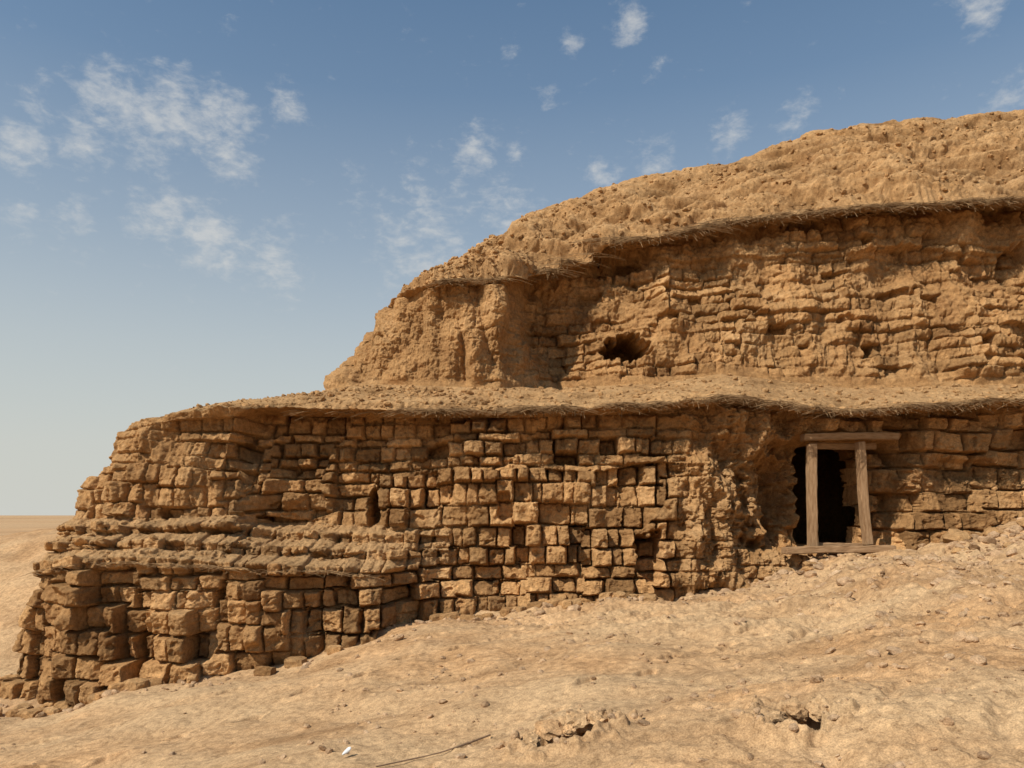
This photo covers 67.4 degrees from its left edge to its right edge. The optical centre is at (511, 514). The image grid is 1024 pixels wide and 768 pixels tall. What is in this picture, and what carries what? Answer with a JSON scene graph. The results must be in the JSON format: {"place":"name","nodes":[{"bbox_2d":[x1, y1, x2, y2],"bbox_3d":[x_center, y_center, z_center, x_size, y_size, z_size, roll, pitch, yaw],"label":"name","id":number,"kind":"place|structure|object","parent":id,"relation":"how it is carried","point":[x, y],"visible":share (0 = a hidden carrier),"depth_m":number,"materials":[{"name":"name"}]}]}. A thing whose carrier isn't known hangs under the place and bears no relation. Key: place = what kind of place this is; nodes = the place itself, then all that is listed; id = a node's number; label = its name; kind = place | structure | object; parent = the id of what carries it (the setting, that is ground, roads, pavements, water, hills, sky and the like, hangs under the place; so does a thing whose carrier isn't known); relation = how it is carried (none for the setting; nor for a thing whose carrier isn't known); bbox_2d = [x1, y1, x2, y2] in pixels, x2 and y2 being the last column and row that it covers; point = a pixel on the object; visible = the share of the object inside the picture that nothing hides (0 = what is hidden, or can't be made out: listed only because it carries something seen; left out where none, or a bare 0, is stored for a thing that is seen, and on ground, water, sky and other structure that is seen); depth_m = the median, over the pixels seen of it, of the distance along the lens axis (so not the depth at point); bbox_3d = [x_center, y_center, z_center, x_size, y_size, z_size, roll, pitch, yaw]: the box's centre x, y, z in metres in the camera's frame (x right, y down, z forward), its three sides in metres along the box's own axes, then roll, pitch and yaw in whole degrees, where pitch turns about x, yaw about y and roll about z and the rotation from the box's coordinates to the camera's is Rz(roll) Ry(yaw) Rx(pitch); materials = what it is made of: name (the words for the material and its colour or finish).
{"place":"outdoors","nodes":[
{"label":"outdoors","id":0,"kind":"place"},
{"bbox_2d":[0,515,1023,767],"bbox_3d":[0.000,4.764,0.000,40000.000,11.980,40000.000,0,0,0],"label":"desert ground","id":1,"kind":"structure","parent":0,"point":[268,717],"depth_m":6.88,"materials":[{"name":"beige sand"}]},
{"bbox_2d":[0,591,663,718],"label":"fallen mud bricks","id":2,"kind":"object","parent":1,"relation":"on","point":[25,710],"visible":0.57,"depth_m":10.19,"materials":[{"name":"brown brick"}]},
{"bbox_2d":[342,747,350,754],"bbox_3d":[-1.160,1.658,5.380,0.034,0.024,0.090,19,35,27],"label":"white shard","id":3,"kind":"object","parent":1,"relation":"on","point":[347,750],"visible":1,"depth_m":5.37,"materials":[{"name":"white ceramic"}]},
{"bbox_2d":[376,734,490,766],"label":"dry stick","id":4,"kind":"object","parent":1,"relation":"on","point":[472,741],"visible":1,"depth_m":5.35,"materials":[{"name":"brown wood"}]},
{"bbox_2d":[0,109,1023,709],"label":"eroded brick walls","id":5,"kind":"structure","parent":1,"relation":"on","point":[678,501],"depth_m":12.41,"materials":[{"name":"brown brick"}]},
{"bbox_2d":[23,561,384,580],"bbox_3d":[-4.315,0.784,10.600,5.028,0.330,0.915,0,0,-4],"label":"terrace reed layer","id":6,"kind":"object","parent":5,"relation":"on","point":[213,567],"visible":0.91,"depth_m":10.42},
{"bbox_2d":[37,112,1023,574],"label":"slope debris","id":7,"kind":"object","parent":5,"relation":"on","point":[435,390],"visible":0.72,"depth_m":12.73,"materials":[{"name":"brick"}]},
{"bbox_2d":[281,398,1023,420],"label":"reed underlayer","id":8,"kind":"object","parent":5,"relation":"attached to","point":[713,400],"visible":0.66,"depth_m":11.81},
{"bbox_2d":[379,394,1023,419],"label":"reed layer","id":9,"kind":"object","parent":5,"relation":"on","point":[555,408],"visible":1,"depth_m":11.59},
{"bbox_2d":[427,202,1021,288],"bbox_3d":[6.113,-4.721,13.566,15.190,1.858,1.655,0,0,0],"label":"reed underlayer","id":10,"kind":"object","parent":5,"relation":"attached to","point":[445,281],"visible":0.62,"depth_m":13.48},
{"bbox_2d":[532,194,1023,279],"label":"reed layer","id":11,"kind":"object","parent":5,"relation":"on","point":[705,226],"visible":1,"depth_m":13.54,"materials":[{"name":"brown wicker"}]},
{"bbox_2d":[806,444,817,545],"bbox_3d":[4.688,-0.305,11.999,0.166,1.609,0.140,0,0,0],"label":"post","id":12,"kind":"object","parent":5,"relation":"attached to","point":[811,495],"visible":0.94,"depth_m":11.94,"materials":[{"name":"brown wood"}]},
{"bbox_2d":[781,545,895,554],"bbox_3d":[4.975,0.528,11.723,1.650,0.139,0.301,0,0,0],"label":"sill","id":13,"kind":"object","parent":5,"relation":"attached to","point":[830,549],"visible":0.97,"depth_m":11.59,"materials":[{"name":"brown wood"}]},
{"bbox_2d":[807,442,875,449],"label":"head beam","id":14,"kind":"structure","parent":5,"relation":"attached to","point":[840,446],"depth_m":12.20,"materials":[{"name":"brown wood"}]},
{"bbox_2d":[800,432,899,441],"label":"lintel","id":15,"kind":"structure","parent":5,"relation":"attached to","point":[847,436],"depth_m":11.94,"materials":[{"name":"brown wood"}]},
{"bbox_2d":[854,441,873,544],"bbox_3d":[5.492,-0.336,12.000,0.140,1.615,0.166,-5,0,0],"label":"post","id":16,"kind":"object","parent":5,"relation":"attached to","point":[863,491],"visible":1,"depth_m":11.94,"materials":[{"name":"brown wood"}]},
{"bbox_2d":[0,523,1023,767],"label":"scattered pebbles","id":17,"kind":"object","parent":1,"relation":"on","point":[746,691],"visible":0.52,"depth_m":7.01,"materials":[{"name":"stone"}]},
{"bbox_2d":[5,517,1023,767],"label":"rubble stones","id":18,"kind":"object","parent":1,"relation":"on","point":[961,635],"visible":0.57,"depth_m":9.40,"materials":[{"name":"beige stone"}]},
{"bbox_2d":[522,702,828,746],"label":"crusted mud clods","id":19,"kind":"object","parent":1,"relation":"on","point":[580,721],"visible":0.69,"depth_m":5.09,"materials":[{"name":"dried mud"}]},
{"bbox_2d":[791,446,855,543],"bbox_3d":[6.100,-0.050,14.870,5.000,2.600,4.260,0,0,0],"label":"chamber","id":20,"kind":"object","parent":1,"relation":"on","point":[836,518],"depth_m":17.00,"materials":[{"name":"brick"}]},
{"bbox_2d":[818,542,864,545],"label":"back sill","id":21,"kind":"structure","parent":1,"relation":"on","point":[837,544],"depth_m":12.06,"materials":[{"name":"brown wood"}]},
{"bbox_2d":[783,517,1023,571],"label":"mud boulders","id":22,"kind":"object","parent":1,"relation":"on","point":[950,535],"visible":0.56,"depth_m":11.16,"materials":[{"name":"dried mud"}]},
{"bbox_2d":[0,0,1023,514],"label":"sky","id":23,"kind":"structure","parent":0,"point":[202,202],"materials":[{"name":"blue"}]}
]}

